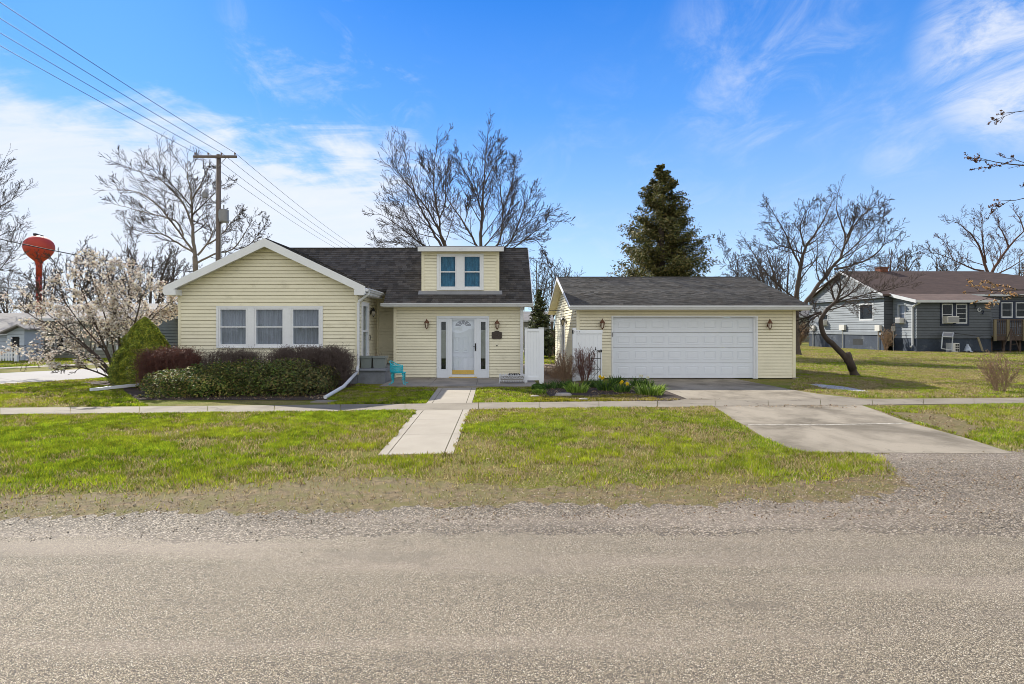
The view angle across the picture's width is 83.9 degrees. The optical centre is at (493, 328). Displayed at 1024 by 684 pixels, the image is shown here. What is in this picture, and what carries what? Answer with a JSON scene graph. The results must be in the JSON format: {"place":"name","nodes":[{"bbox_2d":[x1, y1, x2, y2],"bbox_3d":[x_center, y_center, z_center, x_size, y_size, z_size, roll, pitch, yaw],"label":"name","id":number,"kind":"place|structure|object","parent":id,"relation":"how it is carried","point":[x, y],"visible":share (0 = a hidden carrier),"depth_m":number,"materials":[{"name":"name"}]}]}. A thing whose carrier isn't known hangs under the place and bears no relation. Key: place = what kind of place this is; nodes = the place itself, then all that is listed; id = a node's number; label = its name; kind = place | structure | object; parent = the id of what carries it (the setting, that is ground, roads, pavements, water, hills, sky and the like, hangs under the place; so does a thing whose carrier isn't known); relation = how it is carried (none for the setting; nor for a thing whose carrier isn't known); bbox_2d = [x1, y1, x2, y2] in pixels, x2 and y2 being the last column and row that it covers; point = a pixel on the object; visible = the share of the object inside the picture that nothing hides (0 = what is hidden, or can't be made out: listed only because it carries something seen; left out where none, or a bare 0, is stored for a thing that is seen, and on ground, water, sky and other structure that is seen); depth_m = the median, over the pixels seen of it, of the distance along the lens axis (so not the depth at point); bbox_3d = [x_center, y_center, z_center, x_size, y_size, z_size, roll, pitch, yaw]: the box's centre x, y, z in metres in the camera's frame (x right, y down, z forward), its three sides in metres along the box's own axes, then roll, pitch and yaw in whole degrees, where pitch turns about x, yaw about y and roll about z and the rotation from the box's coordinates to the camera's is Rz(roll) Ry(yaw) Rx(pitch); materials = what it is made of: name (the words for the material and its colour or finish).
{"place":"outdoors","nodes":[
{"label":"outdoors","id":0,"kind":"place"},
{"bbox_2d":[22,233,54,311],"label":"water tower","id":1,"kind":"structure","parent":0,"point":[35,239],"depth_m":207.76,"materials":[{"name":"red metal"}]},
{"bbox_2d":[0,357,107,366],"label":"grass","id":2,"kind":"structure","parent":0,"point":[10,362],"depth_m":28.85,"materials":[{"name":"plant"}]},
{"bbox_2d":[0,363,108,368],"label":"street sidewalk","id":3,"kind":"structure","parent":0,"point":[40,366],"depth_m":25.65,"materials":[{"name":"concrete"}]},
{"bbox_2d":[0,377,148,406],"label":"lawn grass","id":4,"kind":"structure","parent":0,"point":[69,394],"depth_m":14.64,"materials":[{"name":"plant"}]},
{"bbox_2d":[90,383,141,390],"bbox_3d":[-10.582,1.660,16.181,0.100,0.115,1.552,0,0,31],"label":"drain pipe","id":5,"kind":"object","parent":4,"relation":"on","point":[112,387],"visible":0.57,"depth_m":15.96,"materials":[{"name":"white paint"}]},
{"bbox_2d":[378,388,475,455],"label":"front path","id":6,"kind":"structure","parent":0,"point":[430,431],"depth_m":9.86,"materials":[{"name":"concrete"}]},
{"bbox_2d":[472,386,548,402],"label":"lawn grass","id":7,"kind":"structure","parent":0,"point":[502,393],"depth_m":14.71,"materials":[{"name":"plant"}]},
{"bbox_2d":[0,450,1022,520],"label":"verge","id":8,"kind":"structure","parent":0,"point":[425,492],"depth_m":5.91,"materials":[{"name":"soil"}]},
{"bbox_2d":[0,529,1023,683],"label":"road","id":9,"kind":"structure","parent":0,"point":[464,610],"depth_m":3.50,"materials":[{"name":"asphalt"}]},
{"bbox_2d":[0,450,1023,544],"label":"gravel shoulder","id":10,"kind":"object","parent":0,"point":[232,532],"visible":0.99,"depth_m":5.18},
{"bbox_2d":[0,448,1023,563],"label":"loose stones","id":11,"kind":"object","parent":10,"relation":"on","point":[469,527],"visible":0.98,"depth_m":5.33,"materials":[{"name":"gravel"}]},
{"bbox_2d":[0,330,1023,515],"bbox_3d":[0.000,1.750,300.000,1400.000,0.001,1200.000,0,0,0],"label":"ground","id":12,"kind":"structure","parent":0,"point":[786,383],"depth_m":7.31,"materials":[{"name":"plant"}]},
{"bbox_2d":[0,346,18,361],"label":"picket fence","id":13,"kind":"object","parent":12,"relation":"on","point":[16,357],"visible":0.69,"depth_m":29.50,"materials":[{"name":"white paint"}]},
{"bbox_2d":[0,267,20,312],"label":"bare tree","id":14,"kind":"object","parent":12,"relation":"on","point":[7,299],"visible":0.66,"depth_m":74.53,"materials":[{"name":"brown plant"}]},
{"bbox_2d":[0,143,41,302],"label":"bare tree","id":15,"kind":"object","parent":12,"relation":"on","point":[10,256],"visible":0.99,"depth_m":34.15,"materials":[{"name":"brown plant"}]},
{"bbox_2d":[0,313,50,360],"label":"cottage","id":16,"kind":"structure","parent":12,"relation":"on","point":[15,329],"depth_m":30.93,"materials":[{"name":"white"}]},
{"bbox_2d":[11,272,41,312],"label":"bare tree","id":17,"kind":"object","parent":12,"relation":"on","point":[28,300],"visible":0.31,"depth_m":79.81,"materials":[{"name":"brown plant"}]},
{"bbox_2d":[20,249,72,312],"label":"bare tree","id":18,"kind":"object","parent":12,"relation":"on","point":[38,285],"visible":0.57,"depth_m":61.63,"materials":[{"name":"brown plant"}]},
{"bbox_2d":[33,234,106,304],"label":"bare tree","id":19,"kind":"object","parent":12,"relation":"on","point":[74,281],"visible":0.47,"depth_m":57.57,"materials":[{"name":"brown plant"}]},
{"bbox_2d":[0,247,177,380],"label":"magnolia tree","id":20,"kind":"object","parent":12,"relation":"on","point":[113,306],"visible":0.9,"depth_m":18.20,"materials":[{"name":"white plant"}]},
{"bbox_2d":[64,241,121,302],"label":"bare tree","id":21,"kind":"object","parent":12,"relation":"on","point":[87,283],"visible":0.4,"depth_m":55.44,"materials":[{"name":"brown plant"}]},
{"bbox_2d":[24,303,177,357],"bbox_3d":[-23.797,0.075,36.985,6.200,3.350,8.730,0,0,0],"label":"bungalow","id":22,"kind":"object","parent":12,"relation":"on","point":[170,327],"visible":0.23,"depth_m":33.03,"materials":[{"name":"grey"}]},
{"bbox_2d":[109,220,171,302],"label":"bare tree","id":23,"kind":"object","parent":12,"relation":"on","point":[128,251],"visible":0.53,"depth_m":52.41,"materials":[{"name":"brown plant"}]},
{"bbox_2d":[119,242,181,302],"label":"bare tree","id":24,"kind":"object","parent":12,"relation":"on","point":[168,278],"visible":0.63,"depth_m":50.08,"materials":[{"name":"brown plant"}]},
{"bbox_2d":[155,238,202,302],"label":"bare tree","id":25,"kind":"object","parent":12,"relation":"on","point":[175,264],"visible":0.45,"depth_m":59.55,"materials":[{"name":"brown plant"}]},
{"bbox_2d":[95,132,271,270],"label":"bare tree","id":26,"kind":"object","parent":12,"relation":"on","point":[193,250],"visible":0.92,"depth_m":40.13,"materials":[{"name":"brown plant"}]},
{"bbox_2d":[193,153,236,260],"bbox_3d":[-16.071,-4.133,32.870,2.510,11.967,0.574,0,0,-6],"label":"utility pole","id":27,"kind":"object","parent":12,"relation":"on","point":[222,215],"visible":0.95,"depth_m":32.87,"materials":[{"name":"brown wood"}]},
{"bbox_2d":[0,45,331,245],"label":"power line","id":28,"kind":"object","parent":27,"relation":"attached to","point":[138,122],"visible":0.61,"depth_m":26.41,"materials":[{"name":"metal"}]},
{"bbox_2d":[1,33,338,245],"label":"power line","id":29,"kind":"object","parent":27,"relation":"attached to","point":[141,115],"visible":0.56,"depth_m":25.46,"materials":[{"name":"metal"}]},
{"bbox_2d":[0,18,347,246],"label":"power line","id":30,"kind":"object","parent":27,"relation":"attached to","point":[144,107],"visible":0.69,"depth_m":24.54,"materials":[{"name":"metal"}]},
{"bbox_2d":[0,2,354,246],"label":"power line","id":31,"kind":"object","parent":27,"relation":"attached to","point":[147,98],"visible":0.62,"depth_m":23.59,"materials":[{"name":"metal"}]},
{"bbox_2d":[81,381,353,399],"bbox_3d":[-8.556,1.736,16.111,9.781,0.001,4.590,0,0,8],"label":"shrub bed","id":32,"kind":"object","parent":12,"relation":"on","point":[134,392],"visible":0.38,"depth_m":14.45,"materials":[{"name":"soil"}]},
{"bbox_2d":[105,316,170,387],"bbox_3d":[-10.608,0.700,17.363,2.076,2.127,2.047,0,0,0],"label":"conical evergreen","id":33,"kind":"object","parent":32,"relation":"on","point":[144,332],"visible":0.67,"depth_m":16.85,"materials":[{"name":"green plant"}]},
{"bbox_2d":[127,343,206,388],"bbox_3d":[-9.380,1.101,16.533,1.950,1.307,1.466,0,0,0],"label":"barberry hedge","id":34,"kind":"object","parent":32,"relation":"on","point":[165,357],"visible":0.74,"depth_m":16.18,"materials":[{"name":"brown plant"}]},
{"bbox_2d":[200,344,264,386],"bbox_3d":[-7.592,1.115,16.753,1.982,1.278,1.189,0,0,0],"label":"leafless hedge","id":35,"kind":"object","parent":32,"relation":"on","point":[231,356],"visible":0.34,"depth_m":16.59,"materials":[{"name":"brown plant"}]},
{"bbox_2d":[135,357,342,398],"bbox_3d":[-6.792,1.385,15.191,5.180,1.227,2.757,0,0,0],"label":"evergreen shrub","id":36,"kind":"object","parent":32,"relation":"on","point":[238,375],"visible":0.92,"depth_m":14.66,"materials":[{"name":"green plant"}]},
{"bbox_2d":[260,342,357,387],"bbox_3d":[-5.375,1.056,16.701,2.744,1.397,1.597,0,0,0],"label":"leafless hedge","id":37,"kind":"object","parent":32,"relation":"on","point":[333,357],"visible":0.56,"depth_m":16.38,"materials":[{"name":"brown plant"}]},
{"bbox_2d":[163,238,533,398],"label":"yellow house","id":38,"kind":"structure","parent":12,"relation":"on","point":[438,312],"depth_m":19.44,"materials":[{"name":"beige"}]},
{"bbox_2d":[0,239,193,271],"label":"service cable","id":39,"kind":"object","parent":38,"relation":"attached to","point":[85,256],"visible":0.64,"depth_m":24.32,"materials":[{"name":"metal"}]},
{"bbox_2d":[219,308,246,345],"bbox_3d":[-8.134,-0.030,17.843,0.900,1.206,0.154,0,0,0],"label":"window","id":40,"kind":"structure","parent":38,"relation":"in","point":[232,321],"depth_m":17.89,"materials":[{"name":"glass"}]},
{"bbox_2d":[254,308,283,345],"bbox_3d":[-7.001,-0.030,17.843,0.930,1.206,0.154,0,0,0],"label":"window","id":41,"kind":"structure","parent":38,"relation":"in","point":[268,322],"depth_m":17.88,"materials":[{"name":"glass"}]},
{"bbox_2d":[291,308,319,345],"bbox_3d":[-5.864,-0.030,17.843,0.910,1.206,0.154,0,0,0],"label":"window","id":42,"kind":"structure","parent":38,"relation":"in","point":[305,322],"depth_m":17.89,"materials":[{"name":"glass"}]},
{"bbox_2d":[360,302,370,362],"bbox_3d":[-4.244,0.215,18.830,0.171,2.130,1.020,0,0,0],"label":"side door","id":43,"kind":"structure","parent":38,"relation":"in","point":[364,313],"depth_m":19.05,"materials":[{"name":"white paint"}]},
{"bbox_2d":[359,353,372,367],"bbox_3d":[-4.046,1.032,18.240,0.411,0.493,0.420,0,0,0],"label":"planter","id":44,"kind":"object","parent":38,"relation":"on","point":[366,361],"visible":0.91,"depth_m":18.07,"materials":[{"name":"grey plastic"}]},
{"bbox_2d":[372,353,387,367],"bbox_3d":[-3.635,1.013,18.240,0.451,0.530,0.420,0,0,0],"label":"planter","id":45,"kind":"object","parent":38,"relation":"on","point":[379,361],"visible":1,"depth_m":18.07,"materials":[{"name":"grey plastic"}]},
{"bbox_2d":[439,255,456,287],"bbox_3d":[-1.579,-1.947,19.778,0.601,1.152,0.144,0,0,0],"label":"window","id":46,"kind":"structure","parent":38,"relation":"in","point":[447,263],"depth_m":19.82,"materials":[{"name":"glass"}]},
{"bbox_2d":[452,320,473,369],"bbox_3d":[-1.051,0.674,19.689,0.947,2.002,0.062,0,0,0],"label":"front door","id":47,"kind":"structure","parent":38,"relation":"in","point":[462,330],"depth_m":19.68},
{"bbox_2d":[449,319,476,377],"bbox_3d":[-1.052,0.691,19.560,0.963,2.025,0.120,0,0,0],"label":"storm door","id":48,"kind":"structure","parent":38,"relation":"in","point":[452,373],"depth_m":19.56,"materials":[{"name":"white metal"}]},
{"bbox_2d":[463,255,480,287],"bbox_3d":[-0.746,-1.947,19.778,0.623,1.152,0.144,0,0,0],"label":"window","id":49,"kind":"structure","parent":38,"relation":"in","point":[471,263],"depth_m":19.82,"materials":[{"name":"glass"}]},
{"bbox_2d":[327,383,436,404],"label":"lawn grass","id":50,"kind":"structure","parent":12,"relation":"on","point":[358,393],"depth_m":14.54,"materials":[{"name":"plant"}]},
{"bbox_2d":[362,123,469,247],"bbox_3d":[-5.258,-5.374,34.703,6.452,14.351,5.729,0,0,-27],"label":"bare tree","id":51,"kind":"object","parent":12,"relation":"on","point":[422,208],"visible":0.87,"depth_m":33.92,"materials":[{"name":"brown plant"}]},
{"bbox_2d":[379,378,535,387],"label":"patio","id":52,"kind":"structure","parent":12,"relation":"on","point":[455,382],"depth_m":17.52,"materials":[{"name":"concrete"}]},
{"bbox_2d":[389,360,407,384],"bbox_3d":[-2.902,1.348,17.350,0.533,0.718,0.536,0,0,0],"label":"garden chair","id":53,"kind":"object","parent":52,"relation":"on","point":[393,371],"visible":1,"depth_m":17.20,"materials":[{"name":"teal paint"}]},
{"bbox_2d":[499,373,524,382],"bbox_3d":[0.569,1.557,17.630,0.827,0.298,0.277,0,0,0],"label":"plant stand","id":54,"kind":"object","parent":52,"relation":"on","point":[510,375],"visible":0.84,"depth_m":17.50,"materials":[{"name":"white metal"}]},
{"bbox_2d":[525,328,543,383],"bbox_3d":[1.278,0.867,17.942,0.623,1.766,0.175,0,0,0],"label":"vinyl fence","id":55,"kind":"object","parent":52,"relation":"on","point":[534,354],"visible":0.94,"depth_m":17.89,"materials":[{"name":"plastic"}]},
{"bbox_2d":[423,112,575,272],"bbox_3d":[0.316,-5.336,33.066,8.756,14.285,5.381,0,0,0],"label":"bare tree","id":56,"kind":"object","parent":12,"relation":"on","point":[505,222],"visible":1,"depth_m":32.84,"materials":[{"name":"brown plant"}]},
{"bbox_2d":[0,366,1023,520],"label":"leaf litter","id":57,"kind":"object","parent":12,"relation":"on","point":[835,514],"visible":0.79,"depth_m":6.19,"materials":[{"name":"plant"}]},
{"bbox_2d":[523,288,555,355],"bbox_3d":[2.615,-0.252,32.916,2.458,4.105,1.927,0,0,-37],"label":"spruce tree","id":58,"kind":"object","parent":12,"relation":"on","point":[540,318],"visible":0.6,"depth_m":32.74,"materials":[{"name":"green plant"}]},
{"bbox_2d":[530,257,555,310],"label":"bare tree","id":59,"kind":"object","parent":12,"relation":"on","point":[543,283],"visible":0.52,"depth_m":60.39,"materials":[{"name":"brown plant"}]},
{"bbox_2d":[535,249,571,334],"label":"bare tree","id":60,"kind":"object","parent":12,"relation":"on","point":[556,273],"visible":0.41,"depth_m":69.80,"materials":[{"name":"brown plant"}]},
{"bbox_2d":[572,343,600,382],"bbox_3d":[2.852,1.100,17.913,0.852,1.306,1.035,0,0,39],"label":"twiggy shrub","id":61,"kind":"object","parent":12,"relation":"on","point":[580,358],"visible":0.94,"depth_m":17.89,"materials":[{"name":"brown plant"}]},
{"bbox_2d":[543,383,684,400],"bbox_3d":[2.837,1.734,15.709,3.871,0.001,4.378,0,0,0],"label":"flower bed","id":62,"kind":"object","parent":12,"relation":"on","point":[667,395],"visible":0.36,"depth_m":15.10,"materials":[{"name":"plant"}]},
{"bbox_2d":[562,382,590,392],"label":"daffodil clump","id":63,"kind":"object","parent":62,"relation":"on","point":[574,388],"visible":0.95,"depth_m":15.32,"materials":[{"name":"green plant"}]},
{"bbox_2d":[530,393,679,401],"bbox_3d":[2.654,1.717,14.132,3.735,0.073,1.349,0,0,-5],"label":"moss edging","id":64,"kind":"object","parent":62,"relation":"on","point":[602,397],"visible":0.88,"depth_m":13.88,"materials":[{"name":"green plant"}]},
{"bbox_2d":[592,375,618,390],"bbox_3d":[3.131,1.529,15.883,0.839,0.442,0.846,0,0,28],"label":"daffodil clump","id":65,"kind":"object","parent":62,"relation":"on","point":[604,387],"visible":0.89,"depth_m":15.81,"materials":[{"name":"green plant"}]},
{"bbox_2d":[610,380,634,392],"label":"daffodil clump","id":66,"kind":"object","parent":62,"relation":"on","point":[627,387],"visible":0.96,"depth_m":15.39,"materials":[{"name":"green plant"}]},
{"bbox_2d":[632,380,667,395],"bbox_3d":[4.061,1.561,14.870,1.097,0.379,1.009,0,0,0],"label":"daffodil clump","id":67,"kind":"object","parent":62,"relation":"on","point":[653,390],"visible":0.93,"depth_m":14.71,"materials":[{"name":"green plant"}]},
{"bbox_2d":[606,163,720,276],"bbox_3d":[10.946,-4.361,37.382,9.923,13.219,10.836,0,0,0],"label":"cedar tree","id":68,"kind":"object","parent":12,"relation":"on","point":[667,254],"visible":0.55,"depth_m":37.14,"materials":[{"name":"green plant"}]},
{"bbox_2d":[548,277,812,378],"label":"garage","id":69,"kind":"structure","parent":12,"relation":"on","point":[697,327],"depth_m":19.58,"materials":[{"name":"beige"}]},
{"bbox_2d":[613,363,752,377],"bbox_3d":[6.532,1.459,19.595,4.877,0.514,0.050,0,0,0],"label":"door section","id":70,"kind":"structure","parent":69,"relation":"in","point":[626,370],"depth_m":19.58,"materials":[{"name":"metal"}]},
{"bbox_2d":[613,348,752,362],"bbox_3d":[6.532,0.937,19.595,4.877,0.514,0.050,0,0,0],"label":"door section","id":71,"kind":"structure","parent":69,"relation":"in","point":[620,355],"depth_m":19.58,"materials":[{"name":"metal"}]},
{"bbox_2d":[613,333,752,347],"bbox_3d":[6.532,0.415,19.595,4.877,0.514,0.050,0,0,0],"label":"door section","id":72,"kind":"structure","parent":69,"relation":"in","point":[620,340],"depth_m":19.58,"materials":[{"name":"metal"}]},
{"bbox_2d":[613,317,752,331],"bbox_3d":[6.532,-0.107,19.595,4.877,0.514,0.050,0,0,0],"label":"door section","id":73,"kind":"structure","parent":69,"relation":"in","point":[620,324],"depth_m":19.58,"materials":[{"name":"metal"}]},
{"bbox_2d":[740,235,780,288],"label":"bare tree","id":74,"kind":"object","parent":12,"relation":"on","point":[773,272],"visible":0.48,"depth_m":60.03,"materials":[{"name":"brown plant"}]},
{"bbox_2d":[754,237,806,299],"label":"bare tree","id":75,"kind":"object","parent":12,"relation":"on","point":[784,274],"visible":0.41,"depth_m":69.60,"materials":[{"name":"brown plant"}]},
{"bbox_2d":[709,174,907,354],"bbox_3d":[20.676,-4.321,37.066,13.360,12.276,6.334,0,0,0],"label":"bare tree","id":76,"kind":"object","parent":12,"relation":"on","point":[853,218],"visible":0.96,"depth_m":36.92,"materials":[{"name":"brown plant"}]},
{"bbox_2d":[812,384,868,391],"bbox_3d":[10.003,1.738,16.657,0.848,0.001,2.279,0,0,0],"label":"white stone bed","id":77,"kind":"object","parent":12,"relation":"on","point":[834,387],"visible":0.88,"depth_m":16.66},
{"bbox_2d":[796,253,925,375],"bbox_3d":[12.633,-0.388,20.777,4.372,4.535,3.071,0,0,0],"label":"leaning tree","id":78,"kind":"object","parent":12,"relation":"on","point":[847,358],"visible":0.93,"depth_m":20.56,"materials":[{"name":"brown plant"}]},
{"bbox_2d":[878,323,896,350],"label":"bare shrub","id":79,"kind":"object","parent":12,"relation":"on","point":[886,341],"visible":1,"depth_m":43.80,"materials":[{"name":"plant"}]},
{"bbox_2d":[868,233,921,270],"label":"bare tree","id":80,"kind":"object","parent":12,"relation":"on","point":[899,261],"visible":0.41,"depth_m":84.08,"materials":[{"name":"brown plant"}]},
{"bbox_2d":[789,346,1023,397],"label":"lawn grass","id":81,"kind":"structure","parent":12,"relation":"on","point":[875,372],"depth_m":21.24,"materials":[{"name":"plant"}]},
{"bbox_2d":[881,241,932,270],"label":"bare tree","id":82,"kind":"object","parent":12,"relation":"on","point":[898,269],"visible":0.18,"depth_m":93.81,"materials":[{"name":"brown plant"}]},
{"bbox_2d":[808,267,1023,351],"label":"blue house","id":83,"kind":"structure","parent":12,"relation":"on","point":[922,309],"depth_m":44.56,"materials":[{"name":"wood"}]},
{"bbox_2d":[859,303,873,320],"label":"window","id":84,"kind":"structure","parent":83,"relation":"in","point":[862,315],"depth_m":46.67,"materials":[{"name":"grey glass"}]},
{"bbox_2d":[897,304,905,323],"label":"window","id":85,"kind":"structure","parent":83,"relation":"in","point":[901,313],"depth_m":43.70,"materials":[{"name":"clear glass"}]},
{"bbox_2d":[942,304,952,323],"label":"window","id":86,"kind":"structure","parent":83,"relation":"in","point":[947,309],"depth_m":42.09,"materials":[{"name":"grey glass"}]},
{"bbox_2d":[943,316,958,322],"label":"air conditioner","id":87,"kind":"object","parent":83,"relation":"attached to","point":[950,319],"visible":1,"depth_m":41.56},
{"bbox_2d":[956,304,966,323],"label":"window","id":88,"kind":"structure","parent":83,"relation":"in","point":[961,309],"depth_m":42.09,"materials":[{"name":"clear glass"}]},
{"bbox_2d":[1001,302,1012,317],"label":"window","id":89,"kind":"structure","parent":83,"relation":"in","point":[1006,307],"depth_m":44.59,"materials":[{"name":"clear glass"}]},
{"bbox_2d":[1016,302,1023,317],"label":"window","id":90,"kind":"structure","parent":83,"relation":"in","point":[1019,305],"depth_m":44.59,"materials":[{"name":"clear glass"}]},
{"bbox_2d":[878,410,994,436],"bbox_3d":[8.460,1.745,10.530,1.339,0.001,3.416,0,0,10],"label":"dirt patch","id":91,"kind":"object","parent":12,"relation":"on","point":[961,428],"visible":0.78,"depth_m":10.64,"materials":[{"name":"soil"}]},
{"bbox_2d":[919,241,964,270],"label":"bare tree","id":92,"kind":"object","parent":12,"relation":"on","point":[943,268],"visible":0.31,"depth_m":88.95,"materials":[{"name":"brown plant"}]},
{"bbox_2d":[919,203,1023,275],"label":"bare tree","id":93,"kind":"object","parent":12,"relation":"on","point":[984,260],"visible":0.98,"depth_m":58.24,"materials":[{"name":"brown plant"}]},
{"bbox_2d":[963,110,1023,308],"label":"bare tree","id":94,"kind":"object","parent":12,"relation":"on","point":[975,160],"visible":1,"depth_m":12.96,"materials":[{"name":"brown plant"}]},
{"bbox_2d":[976,349,1023,391],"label":"bare shrub","id":95,"kind":"object","parent":12,"relation":"on","point":[1004,377],"visible":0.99,"depth_m":15.49,"materials":[{"name":"brown plant"}]},
{"bbox_2d":[991,319,1023,351],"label":"deck","id":96,"kind":"structure","parent":12,"relation":"on","point":[1004,338],"depth_m":41.81,"materials":[{"name":"wood"}]},
{"bbox_2d":[0,398,1023,414],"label":"sidewalk","id":97,"kind":"structure","parent":0,"point":[421,406],"depth_m":12.78,"materials":[{"name":"concrete"}]},
{"bbox_2d":[0,0,1023,327],"label":"sky","id":98,"kind":"structure","parent":0,"point":[743,102],"materials":[{"name":"blue"}]},
{"bbox_2d":[523,311,553,347],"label":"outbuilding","id":99,"kind":"structure","parent":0,"point":[526,316],"depth_m":46.00,"materials":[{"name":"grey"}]},
{"bbox_2d":[523,364,579,383],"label":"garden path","id":100,"kind":"structure","parent":0,"point":[546,376],"depth_m":19.94,"materials":[{"name":"concrete"}]},
{"bbox_2d":[544,355,583,378],"bbox_3d":[2.241,1.447,19.986,1.313,1.166,4.806,0,0,0],"label":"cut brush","id":101,"kind":"object","parent":100,"relation":"on","point":[553,375],"visible":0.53,"depth_m":19.97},
{"bbox_2d":[551,350,586,382],"bbox_3d":[2.435,1.189,18.179,1.237,1.130,0.939,0,0,11],"label":"twiggy shrub","id":102,"kind":"object","parent":100,"relation":"on","point":[561,370],"visible":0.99,"depth_m":18.05,"materials":[{"name":"brown plant"}]},
{"bbox_2d":[572,328,602,380],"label":"vinyl gate","id":103,"kind":"structure","parent":100,"relation":"on","point":[588,339],"depth_m":18.55,"materials":[{"name":"white plastic"}]},
{"bbox_2d":[623,378,1011,453],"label":"driveway","id":104,"kind":"structure","parent":0,"point":[864,436],"depth_m":10.39,"materials":[{"name":"concrete"}]},
{"bbox_2d":[748,423,913,424],"bbox_3d":[6.120,1.742,10.277,3.105,0.016,0.137,0,0,-3],"label":"joint filler","id":105,"kind":"object","parent":104,"relation":"on","point":[829,424],"visible":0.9,"depth_m":10.24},
{"bbox_2d":[874,402,1023,452],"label":"lawn grass","id":106,"kind":"structure","parent":0,"point":[990,412],"depth_m":10.94,"materials":[{"name":"plant"}]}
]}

